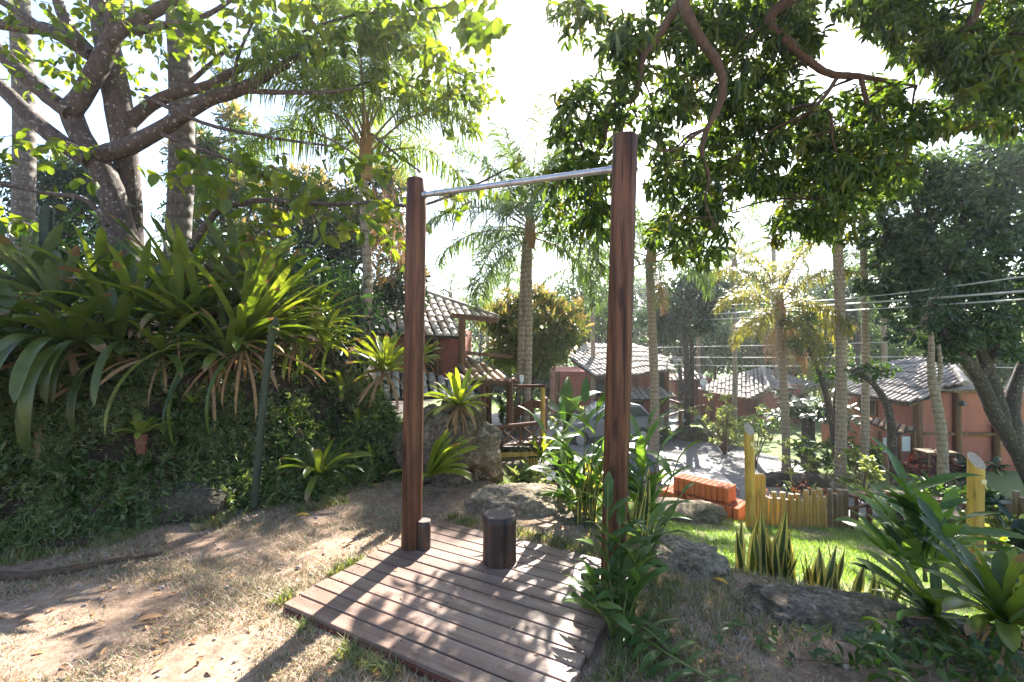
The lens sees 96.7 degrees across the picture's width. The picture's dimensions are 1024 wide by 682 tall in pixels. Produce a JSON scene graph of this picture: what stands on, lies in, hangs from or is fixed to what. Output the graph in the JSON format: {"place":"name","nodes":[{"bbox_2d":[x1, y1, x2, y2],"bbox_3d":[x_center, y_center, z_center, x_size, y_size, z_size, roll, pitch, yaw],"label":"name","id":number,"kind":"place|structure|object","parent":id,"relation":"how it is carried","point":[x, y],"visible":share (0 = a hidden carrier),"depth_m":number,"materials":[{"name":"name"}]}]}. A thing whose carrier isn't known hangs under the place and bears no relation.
{"place":"outdoors","nodes":[
{"label":"outdoors","id":0,"kind":"place"},
{"bbox_2d":[0,312,1023,681],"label":"ground","id":1,"kind":"structure","parent":0,"point":[96,632],"depth_m":2.85,"materials":[{"name":"soil"}]},
{"bbox_2d":[0,282,69,358],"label":"bromeliad","id":2,"kind":"object","parent":1,"relation":"on","point":[6,289],"visible":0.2,"depth_m":3.86,"materials":[{"name":"green plant"}]},
{"bbox_2d":[0,222,94,296],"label":"bromeliad","id":3,"kind":"object","parent":1,"relation":"on","point":[38,257],"visible":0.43,"depth_m":4.49,"materials":[{"name":"green plant"}]},
{"bbox_2d":[0,152,101,253],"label":"bushy tree","id":4,"kind":"object","parent":1,"relation":"on","point":[61,177],"visible":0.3,"depth_m":9.64,"materials":[{"name":"green plant"}]},
{"bbox_2d":[0,244,117,327],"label":"bromeliad","id":5,"kind":"object","parent":1,"relation":"on","point":[45,280],"visible":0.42,"depth_m":4.15,"materials":[{"name":"green plant"}]},
{"bbox_2d":[0,293,152,452],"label":"bromeliad","id":6,"kind":"object","parent":1,"relation":"on","point":[38,359],"visible":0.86,"depth_m":3.45,"materials":[{"name":"green plant"}]},
{"bbox_2d":[0,552,161,581],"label":"fallen branch","id":7,"kind":"object","parent":1,"relation":"on","point":[9,576],"visible":0.96,"depth_m":2.99,"materials":[{"name":"wood"}]},
{"bbox_2d":[7,0,155,297],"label":"palm tree","id":8,"kind":"object","parent":1,"relation":"on","point":[23,173],"visible":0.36,"depth_m":7.90,"materials":[{"name":"grey plant"}]},
{"bbox_2d":[21,224,165,306],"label":"bromeliad","id":9,"kind":"object","parent":1,"relation":"on","point":[101,246],"visible":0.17,"depth_m":4.68,"materials":[{"name":"green plant"}]},
{"bbox_2d":[49,343,160,401],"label":"bromeliad","id":10,"kind":"object","parent":1,"relation":"on","point":[109,362],"visible":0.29,"depth_m":3.86,"materials":[{"name":"green plant"}]},
{"bbox_2d":[9,267,207,433],"bbox_3d":[-3.528,0.089,4.093,1.337,1.401,1.347,0,0,40],"label":"bromeliad","id":11,"kind":"object","parent":1,"relation":"on","point":[121,305],"visible":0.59,"depth_m":3.83,"materials":[{"name":"green plant"}]},
{"bbox_2d":[41,237,217,348],"bbox_3d":[-3.676,-0.432,4.396,1.271,1.045,1.318,0,0,35],"label":"bromeliad","id":12,"kind":"object","parent":1,"relation":"on","point":[133,274],"visible":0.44,"depth_m":4.25,"materials":[{"name":"green plant"}]},
{"bbox_2d":[111,408,172,454],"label":"bromeliad","id":13,"kind":"object","parent":1,"relation":"on","point":[139,434],"visible":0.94,"depth_m":3.83,"materials":[{"name":"green plant"}]},
{"bbox_2d":[83,213,217,327],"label":"bromeliad","id":14,"kind":"object","parent":1,"relation":"on","point":[161,231],"visible":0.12,"depth_m":5.06,"materials":[{"name":"green plant"}]},
{"bbox_2d":[78,304,230,405],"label":"bromeliad","id":15,"kind":"object","parent":1,"relation":"on","point":[158,342],"visible":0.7,"depth_m":4.06,"materials":[{"name":"green plant"}]},
{"bbox_2d":[57,235,267,357],"bbox_3d":[-3.296,-0.400,4.540,1.814,1.321,1.425,0,0,-22],"label":"bromeliad","id":16,"kind":"object","parent":1,"relation":"on","point":[177,286],"visible":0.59,"depth_m":4.35,"materials":[{"name":"green plant"}]},
{"bbox_2d":[134,481,230,524],"bbox_3d":[-2.932,1.474,4.001,0.853,0.430,0.469,0,0,0],"label":"rock","id":17,"kind":"object","parent":1,"relation":"on","point":[203,501],"visible":0.48,"depth_m":3.86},
{"bbox_2d":[70,217,312,430],"bbox_3d":[-3.201,-0.180,4.735,2.345,2.019,1.718,0,0,30],"label":"bromeliad","id":18,"kind":"object","parent":1,"relation":"on","point":[190,274],"visible":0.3,"depth_m":4.49,"materials":[{"name":"green plant"}]},
{"bbox_2d":[103,288,298,450],"bbox_3d":[-2.715,0.212,4.395,1.222,1.477,1.459,0,0,-6],"label":"bromeliad","id":19,"kind":"object","parent":1,"relation":"on","point":[228,333],"visible":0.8,"depth_m":4.13,"materials":[{"name":"green plant"}]},
{"bbox_2d":[0,323,402,558],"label":"fern groundcover","id":20,"kind":"object","parent":1,"relation":"on","point":[235,482],"visible":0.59,"depth_m":3.98,"materials":[{"name":"green plant"}]},
{"bbox_2d":[278,304,363,381],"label":"bromeliad","id":21,"kind":"object","parent":20,"relation":"on","point":[324,338],"visible":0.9,"depth_m":5.16,"materials":[{"name":"green plant"}]},
{"bbox_2d":[346,329,429,410],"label":"bromeliad","id":22,"kind":"object","parent":20,"relation":"on","point":[386,358],"visible":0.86,"depth_m":5.78,"materials":[{"name":"green plant"}]},
{"bbox_2d":[0,206,403,386],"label":"understory","id":23,"kind":"object","parent":1,"relation":"on","point":[380,320],"visible":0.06,"depth_m":6.43,"materials":[{"name":"green plant"}]},
{"bbox_2d":[161,0,250,303],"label":"palm tree","id":24,"kind":"object","parent":1,"relation":"on","point":[179,208],"visible":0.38,"depth_m":6.47,"materials":[{"name":"grey plant"}]},
{"bbox_2d":[150,98,291,250],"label":"bushy tree","id":25,"kind":"object","parent":1,"relation":"on","point":[234,116],"visible":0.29,"depth_m":11.58,"materials":[{"name":"green plant"}]},
{"bbox_2d":[152,208,304,326],"bbox_3d":[-3.059,-0.633,5.097,1.342,1.358,1.407,0,0,-19],"label":"bromeliad","id":26,"kind":"object","parent":1,"relation":"on","point":[231,267],"visible":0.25,"depth_m":4.80,"materials":[{"name":"green plant"}]},
{"bbox_2d":[165,244,337,422],"bbox_3d":[-2.450,-0.058,4.374,1.490,1.746,1.403,0,0,-13],"label":"bromeliad","id":27,"kind":"object","parent":1,"relation":"on","point":[249,311],"visible":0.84,"depth_m":4.33,"materials":[{"name":"green plant"}]},
{"bbox_2d":[176,249,326,365],"bbox_3d":[-2.739,-0.302,4.865,1.552,1.284,1.388,0,0,16],"label":"bromeliad","id":28,"kind":"object","parent":1,"relation":"on","point":[237,288],"visible":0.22,"depth_m":4.67,"materials":[{"name":"green plant"}]},
{"bbox_2d":[248,317,279,509],"bbox_3d":[-2.235,0.650,4.094,0.283,1.723,0.107,0,0,0],"label":"pole","id":29,"kind":"object","parent":1,"relation":"on","point":[262,413],"visible":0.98,"depth_m":4.09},
{"bbox_2d":[134,330,401,495],"bbox_3d":[-1.940,1.110,5.556,4.118,2.726,1.766,0,0,-34],"label":"leaf groundcover","id":30,"kind":"object","parent":1,"relation":"on","point":[349,475],"visible":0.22,"depth_m":5.21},
{"bbox_2d":[0,0,542,316],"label":"broadleaf tree","id":31,"kind":"object","parent":1,"relation":"on","point":[116,186],"visible":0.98,"depth_m":5.31,"materials":[{"name":"green plant"}]},
{"bbox_2d":[207,231,335,326],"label":"bromeliad","id":32,"kind":"object","parent":1,"relation":"on","point":[279,262],"visible":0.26,"depth_m":5.03,"materials":[{"name":"green plant"}]},
{"bbox_2d":[192,221,379,330],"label":"bushy tree","id":33,"kind":"object","parent":1,"relation":"on","point":[340,281],"visible":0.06,"depth_m":7.89,"materials":[{"name":"green plant"}]},
{"bbox_2d":[262,281,367,382],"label":"bromeliad","id":34,"kind":"object","parent":1,"relation":"on","point":[316,302],"visible":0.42,"depth_m":5.40,"materials":[{"name":"green plant"}]},
{"bbox_2d":[276,436,372,502],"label":"bromeliad","id":35,"kind":"object","parent":1,"relation":"on","point":[319,455],"visible":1,"depth_m":4.41,"materials":[{"name":"green plant"}]},
{"bbox_2d":[225,157,433,319],"bbox_3d":[-4.261,-2.012,10.949,4.776,5.119,2.818,0,0,0],"label":"dark tree","id":36,"kind":"object","parent":1,"relation":"on","point":[351,248],"visible":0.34,"depth_m":10.52,"materials":[{"name":"green plant"}]},
{"bbox_2d":[199,0,491,380],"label":"palm tree","id":37,"kind":"object","parent":1,"relation":"on","point":[332,72],"visible":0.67,"depth_m":6.85,"materials":[{"name":"green plant"}]},
{"bbox_2d":[388,429,478,480],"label":"bromeliad","id":38,"kind":"object","parent":1,"relation":"on","point":[440,459],"visible":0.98,"depth_m":4.36,"materials":[{"name":"green plant"}]},
{"bbox_2d":[389,395,503,487],"bbox_3d":[-0.723,1.260,5.285,1.181,1.293,1.118,0,0,-33],"label":"boulder","id":39,"kind":"object","parent":1,"relation":"on","point":[483,461],"visible":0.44,"depth_m":4.94,"materials":[{"name":"stone"}]},
{"bbox_2d":[424,368,504,434],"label":"bromeliad","id":40,"kind":"object","parent":39,"relation":"on","point":[459,397],"visible":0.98,"depth_m":4.86,"materials":[{"name":"green plant"}]},
{"bbox_2d":[283,519,610,681],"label":"wooden deck","id":41,"kind":"structure","parent":1,"relation":"on","point":[435,588],"depth_m":2.54,"materials":[{"name":"brown wood"}]},
{"bbox_2d":[482,507,515,568],"bbox_3d":[-0.086,1.352,3.101,0.230,0.356,0.230,0,0,0],"label":"log stump","id":42,"kind":"object","parent":41,"relation":"on","point":[499,538],"visible":0.93,"depth_m":3.01,"materials":[{"name":"brown wood"}]},
{"bbox_2d":[401,131,637,592],"bbox_3d":[-0.025,0.151,3.039,1.674,2.802,0.177,0,0,21],"label":"pull up bar","id":43,"kind":"object","parent":41,"relation":"on","point":[622,169],"visible":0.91,"depth_m":2.76,"materials":[{"name":"wood"}]},
{"bbox_2d":[346,290,547,479],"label":"tiled house","id":44,"kind":"structure","parent":1,"relation":"on","point":[452,338],"depth_m":10.68,"materials":[{"name":"ceramic"}]},
{"bbox_2d":[0,341,1015,681],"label":"leaf litter","id":45,"kind":"object","parent":1,"relation":"on","point":[300,595],"visible":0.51,"depth_m":2.46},
{"bbox_2d":[0,502,1015,681],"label":"gravel bits","id":46,"kind":"object","parent":1,"relation":"on","point":[844,666],"visible":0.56,"depth_m":2.78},
{"bbox_2d":[0,458,1023,681],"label":"dry grass","id":47,"kind":"structure","parent":1,"relation":"on","point":[315,577],"depth_m":2.71,"materials":[{"name":"plant"}]},
{"bbox_2d":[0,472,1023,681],"bbox_3d":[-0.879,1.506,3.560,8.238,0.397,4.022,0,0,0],"label":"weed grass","id":48,"kind":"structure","parent":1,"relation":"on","point":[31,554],"depth_m":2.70,"materials":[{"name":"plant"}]},
{"bbox_2d":[464,483,566,515],"bbox_3d":[0.048,1.582,4.265,1.015,0.475,0.626,0,0,0],"label":"rock","id":49,"kind":"object","parent":1,"relation":"on","point":[523,499],"visible":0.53,"depth_m":4.09,"materials":[{"name":"stone"}]},
{"bbox_2d":[505,460,552,484],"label":"leafy shrub","id":50,"kind":"object","parent":1,"relation":"on","point":[518,477],"visible":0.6,"depth_m":8.44,"materials":[{"name":"green plant"}]},
{"bbox_2d":[474,281,594,463],"bbox_3d":[0.675,1.005,13.940,3.726,5.893,3.384,0,0,0],"label":"mango tree","id":51,"kind":"object","parent":1,"relation":"on","point":[553,311],"visible":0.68,"depth_m":13.52,"materials":[{"name":"green plant"}]},
{"bbox_2d":[426,92,645,459],"bbox_3d":[0.506,-0.959,11.356,5.429,8.941,4.954,0,0,0],"label":"palm tree","id":52,"kind":"object","parent":1,"relation":"on","point":[527,232],"visible":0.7,"depth_m":10.95,"materials":[{"name":"green plant"}]},
{"bbox_2d":[531,376,603,445],"bbox_3d":[1.235,2.718,12.101,2.039,3.429,1.757,0,0,30],"label":"banana plant","id":53,"kind":"object","parent":1,"relation":"on","point":[567,392],"visible":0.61,"depth_m":12.13,"materials":[{"name":"green plant"}]},
{"bbox_2d":[532,218,609,402],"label":"palm tree","id":54,"kind":"object","parent":1,"relation":"on","point":[593,379],"visible":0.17,"depth_m":19.91,"materials":[{"name":"green plant"}]},
{"bbox_2d":[546,268,607,343],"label":"forest tree","id":55,"kind":"object","parent":1,"relation":"on","point":[598,320],"visible":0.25,"depth_m":25.41,"materials":[{"name":"green plant"}]},
{"bbox_2d":[520,378,643,520],"bbox_3d":[0.608,1.009,3.997,1.153,1.350,0.938,0,0,16],"label":"ginger plant","id":56,"kind":"object","parent":1,"relation":"on","point":[573,467],"visible":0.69,"depth_m":3.92,"materials":[{"name":"green plant"}]},
{"bbox_2d":[568,453,602,523],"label":"snake plant","id":57,"kind":"object","parent":1,"relation":"on","point":[592,509],"visible":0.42,"depth_m":3.90,"materials":[{"name":"green plant"}]},
{"bbox_2d":[561,471,671,638],"bbox_3d":[0.575,1.178,2.382,0.695,0.875,0.535,0,0,0],"label":"ginger plant","id":58,"kind":"object","parent":1,"relation":"on","point":[623,565],"visible":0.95,"depth_m":2.46,"materials":[{"name":"green plant"}]},
{"bbox_2d":[595,392,701,536],"bbox_3d":[1.096,1.074,3.930,0.828,1.282,0.878,0,0,-33],"label":"ginger plant","id":59,"kind":"object","parent":1,"relation":"on","point":[635,483],"visible":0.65,"depth_m":3.90,"materials":[{"name":"green plant"}]},
{"bbox_2d":[590,186,723,463],"bbox_3d":[4.299,-0.031,13.638,3.924,9.346,4.274,0,0,0],"label":"palm tree","id":60,"kind":"object","parent":1,"relation":"on","point":[651,266],"visible":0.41,"depth_m":13.38,"materials":[{"name":"green plant"}]},
{"bbox_2d":[628,483,699,570],"bbox_3d":[0.979,1.289,3.011,0.743,0.567,0.494,0,0,0],"label":"ginger plant","id":61,"kind":"object","parent":1,"relation":"on","point":[669,513],"visible":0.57,"depth_m":3.07,"materials":[{"name":"green plant"}]},
{"bbox_2d":[612,608,743,681],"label":"ginger plant","id":62,"kind":"object","parent":1,"relation":"on","point":[651,655],"visible":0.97,"depth_m":2.19,"materials":[{"name":"green plant"}]},
{"bbox_2d":[636,497,727,524],"bbox_3d":[3.020,3.100,8.199,1.628,0.448,0.943,0,0,0],"label":"rock","id":63,"kind":"object","parent":1,"relation":"on","point":[697,511],"visible":0.44,"depth_m":7.96,"materials":[{"name":"stone"}]},
{"bbox_2d":[651,534,731,576],"bbox_3d":[1.218,1.574,3.204,0.574,0.307,0.392,0,0,19],"label":"rock","id":64,"kind":"object","parent":1,"relation":"on","point":[688,555],"visible":0.44,"depth_m":3.08,"materials":[{"name":"stone"}]},
{"bbox_2d":[687,199,796,434],"bbox_3d":[10.281,-1.073,20.998,4.915,11.163,4.686,0,0,31],"label":"palm tree","id":65,"kind":"object","parent":1,"relation":"on","point":[733,257],"visible":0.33,"depth_m":20.89,"materials":[{"name":"green plant"}]},
{"bbox_2d":[709,299,789,370],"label":"forest tree","id":66,"kind":"object","parent":1,"relation":"on","point":[749,351],"visible":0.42,"depth_m":29.53,"materials":[{"name":"green plant"}]},
{"bbox_2d":[744,423,755,527],"bbox_3d":[4.130,2.388,7.900,0.181,1.908,0.177,0,0,39],"label":"round post","id":67,"kind":"object","parent":1,"relation":"on","point":[749,461],"visible":0.92,"depth_m":7.84,"materials":[{"name":"yellow wood"}]},
{"bbox_2d":[682,365,819,422],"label":"hip roof house","id":68,"kind":"structure","parent":1,"relation":"on","point":[754,385],"depth_m":24.90,"materials":[{"name":"tile"}]},
{"bbox_2d":[735,507,792,580],"bbox_3d":[1.833,1.524,3.314,0.439,0.759,0.317,0,0,14],"label":"snake plant","id":69,"kind":"object","parent":1,"relation":"on","point":[761,545],"visible":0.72,"depth_m":3.32,"materials":[{"name":"green plant"}]},
{"bbox_2d":[724,203,815,378],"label":"palm tree","id":70,"kind":"object","parent":1,"relation":"on","point":[773,256],"visible":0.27,"depth_m":25.91,"materials":[{"name":"green plant"}]},
{"bbox_2d":[534,0,1023,275],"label":"mango tree","id":71,"kind":"object","parent":1,"relation":"on","point":[976,56],"visible":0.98,"depth_m":6.27,"materials":[{"name":"green plant"}]},
{"bbox_2d":[705,238,862,471],"bbox_3d":[7.776,0.619,13.170,3.699,7.229,3.756,0,0,-45],"label":"palm tree","id":72,"kind":"object","parent":1,"relation":"on","point":[777,310],"visible":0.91,"depth_m":13.02,"materials":[{"name":"green plant"}]},
{"bbox_2d":[775,311,835,458],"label":"crooked tree","id":73,"kind":"object","parent":1,"relation":"on","point":[820,375],"visible":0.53,"depth_m":12.55,"materials":[{"name":"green plant"}]},
{"bbox_2d":[766,488,848,528],"bbox_3d":[5.522,3.228,8.525,2.001,0.947,0.134,0,0,-14],"label":"log palisade","id":74,"kind":"object","parent":1,"relation":"on","point":[819,508],"visible":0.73,"depth_m":8.51,"materials":[{"name":"yellow wood"}]},
{"bbox_2d":[785,472,832,492],"bbox_3d":[8.168,4.006,12.515,1.353,0.788,0.765,0,0,0],"label":"rock","id":75,"kind":"object","parent":1,"relation":"on","point":[820,480],"visible":0.48,"depth_m":12.27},
{"bbox_2d":[764,380,873,466],"bbox_3d":[9.878,2.794,14.784,2.986,3.002,2.821,0,0,26],"label":"cycad","id":76,"kind":"object","parent":1,"relation":"on","point":[806,412],"visible":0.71,"depth_m":14.77,"materials":[{"name":"green plant"}]},
{"bbox_2d":[730,582,920,644],"bbox_3d":[1.736,1.643,2.560,1.055,0.353,0.611,0,0,0],"label":"rock","id":77,"kind":"object","parent":1,"relation":"on","point":[789,602],"visible":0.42,"depth_m":2.55,"materials":[{"name":"stone"}]},
{"bbox_2d":[784,284,870,388],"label":"forest tree","id":78,"kind":"object","parent":1,"relation":"on","point":[831,341],"visible":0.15,"depth_m":25.89,"materials":[{"name":"green plant"}]},
{"bbox_2d":[800,536,864,591],"bbox_3d":[2.165,1.605,3.085,0.233,0.504,0.346,0,0,-32],"label":"snake plant","id":79,"kind":"object","parent":1,"relation":"on","point":[830,573],"visible":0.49,"depth_m":3.07,"materials":[{"name":"green plant"}]},
{"bbox_2d":[748,99,941,492],"bbox_3d":[8.677,-1.053,12.114,4.030,10.495,4.027,0,0,0],"label":"palm tree","id":80,"kind":"object","parent":1,"relation":"on","point":[840,465],"visible":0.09,"depth_m":11.90,"materials":[{"name":"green plant"}]},
{"bbox_2d":[818,436,888,475],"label":"leafy shrub","id":81,"kind":"object","parent":1,"relation":"on","point":[873,451],"visible":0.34,"depth_m":14.07,"materials":[{"name":"green plant"}]},
{"bbox_2d":[791,146,916,481],"bbox_3d":[10.466,-0.614,13.499,3.931,9.721,3.966,0,0,0],"label":"palm tree","id":82,"kind":"object","parent":1,"relation":"on","point":[865,386],"visible":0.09,"depth_m":13.42,"materials":[{"name":"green plant"}]},
{"bbox_2d":[812,251,903,364],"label":"forest tree","id":83,"kind":"object","parent":1,"relation":"on","point":[824,292],"visible":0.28,"depth_m":23.93,"materials":[{"name":"green plant"}]},
{"bbox_2d":[711,619,1023,681],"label":"creeping vine","id":84,"kind":"object","parent":1,"relation":"on","point":[835,659],"visible":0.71,"depth_m":2.12,"materials":[{"name":"green plant"}]},
{"bbox_2d":[843,359,901,485],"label":"crooked tree","id":85,"kind":"object","parent":1,"relation":"on","point":[855,373],"visible":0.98,"depth_m":10.45,"materials":[{"name":"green plant"}]},
{"bbox_2d":[847,309,923,364],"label":"forest tree","id":86,"kind":"object","parent":1,"relation":"on","point":[876,354],"visible":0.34,"depth_m":26.39,"materials":[{"name":"green plant"}]},
{"bbox_2d":[822,356,1023,474],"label":"corner house","id":87,"kind":"structure","parent":1,"relation":"on","point":[970,428],"depth_m":14.65,"materials":[{"name":"paint"}]},
{"bbox_2d":[882,274,966,474],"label":"slim tree","id":88,"kind":"object","parent":1,"relation":"on","point":[928,322],"visible":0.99,"depth_m":9.83,"materials":[{"name":"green plant"}]},
{"bbox_2d":[833,436,1023,594],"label":"ginger plant","id":89,"kind":"object","parent":1,"relation":"on","point":[916,543],"visible":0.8,"depth_m":3.09,"materials":[{"name":"green plant"}]},
{"bbox_2d":[839,609,1023,681],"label":"undergrowth","id":90,"kind":"object","parent":1,"relation":"on","point":[881,638],"visible":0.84,"depth_m":2.01,"materials":[{"name":"green plant"}]},
{"bbox_2d":[901,447,963,489],"bbox_3d":[11.349,3.615,12.468,1.443,1.356,1.413,0,0,0],"label":"cordyline","id":91,"kind":"object","parent":1,"relation":"on","point":[911,462],"visible":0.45,"depth_m":12.41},
{"bbox_2d":[850,129,1023,484],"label":"dark tree","id":92,"kind":"object","parent":1,"relation":"on","point":[981,195],"visible":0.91,"depth_m":11.10,"materials":[{"name":"green plant"}]},
{"bbox_2d":[851,550,1022,662],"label":"bromeliad","id":93,"kind":"object","parent":1,"relation":"on","point":[927,605],"visible":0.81,"depth_m":2.39,"materials":[{"name":"green plant"}]},
{"bbox_2d":[892,606,1023,658],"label":"rock","id":94,"kind":"object","parent":1,"relation":"on","point":[918,622],"visible":0.09,"depth_m":2.39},
{"bbox_2d":[910,529,1023,681],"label":"bromeliad","id":95,"kind":"object","parent":1,"relation":"on","point":[993,588],"visible":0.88,"depth_m":2.13,"materials":[{"name":"green plant"}]},
{"bbox_2d":[966,452,987,569],"bbox_3d":[5.699,2.244,5.596,0.177,1.725,0.173,0,0,22],"label":"round post","id":96,"kind":"object","parent":1,"relation":"on","point":[976,486],"visible":0.64,"depth_m":5.55,"materials":[{"name":"yellow wood"}]},
{"bbox_2d":[961,485,1023,583],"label":"leafy shrub","id":97,"kind":"object","parent":1,"relation":"on","point":[993,498],"visible":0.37,"depth_m":5.67,"materials":[{"name":"green plant"}]},
{"bbox_2d":[0,0,1023,356],"label":"sky","id":98,"kind":"structure","parent":0,"point":[528,61],"materials":[{"name":"white"}]},
{"bbox_2d":[661,409,700,425],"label":"concrete path","id":99,"kind":"structure","parent":0,"point":[672,420],"depth_m":19.64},
{"bbox_2d":[633,267,749,425],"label":"yard tree","id":100,"kind":"object","parent":99,"relation":"on","point":[671,321],"visible":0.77,"depth_m":19.09,"materials":[{"name":"green plant"}]},
{"bbox_2d":[538,414,891,515],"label":"yard road","id":101,"kind":"structure","parent":0,"point":[730,465],"depth_m":15.90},
{"bbox_2d":[548,401,649,445],"bbox_3d":[3.481,3.138,17.603,3.940,1.530,1.790,0,0,-15],"label":"parked car","id":102,"kind":"object","parent":101,"relation":"on","point":[640,413],"visible":0.38,"depth_m":16.97,"materials":[{"name":"silver metal"}]},
{"bbox_2d":[550,343,676,424],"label":"two storey house","id":103,"kind":"structure","parent":101,"relation":"on","point":[588,367],"depth_m":20.56,"materials":[{"name":"tile"}]},
{"bbox_2d":[539,443,738,498],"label":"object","id":104,"kind":"object","parent":101,"relation":"on","point":[712,473],"visible":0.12,"depth_m":11.66,"materials":[{"name":"metal"}]},
{"bbox_2d":[686,391,765,454],"bbox_3d":[7.764,3.038,17.099,2.285,2.481,2.231,0,0,-18],"label":"frangipani","id":105,"kind":"object","parent":101,"relation":"on","point":[724,436],"visible":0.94,"depth_m":16.91,"materials":[{"name":"green plant"}]},
{"bbox_2d":[791,435,849,476],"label":"leafy shrub","id":106,"kind":"object","parent":101,"relation":"on","point":[810,450],"visible":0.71,"depth_m":12.47,"materials":[{"name":"green plant"}]},
{"bbox_2d":[834,447,886,501],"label":"leafy shrub","id":107,"kind":"object","parent":101,"relation":"on","point":[869,468],"visible":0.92,"depth_m":11.47,"materials":[{"name":"green plant"}]},
{"bbox_2d":[501,458,1023,629],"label":"lawn grass","id":108,"kind":"structure","parent":0,"point":[852,548],"depth_m":6.87,"materials":[{"name":"plant"}]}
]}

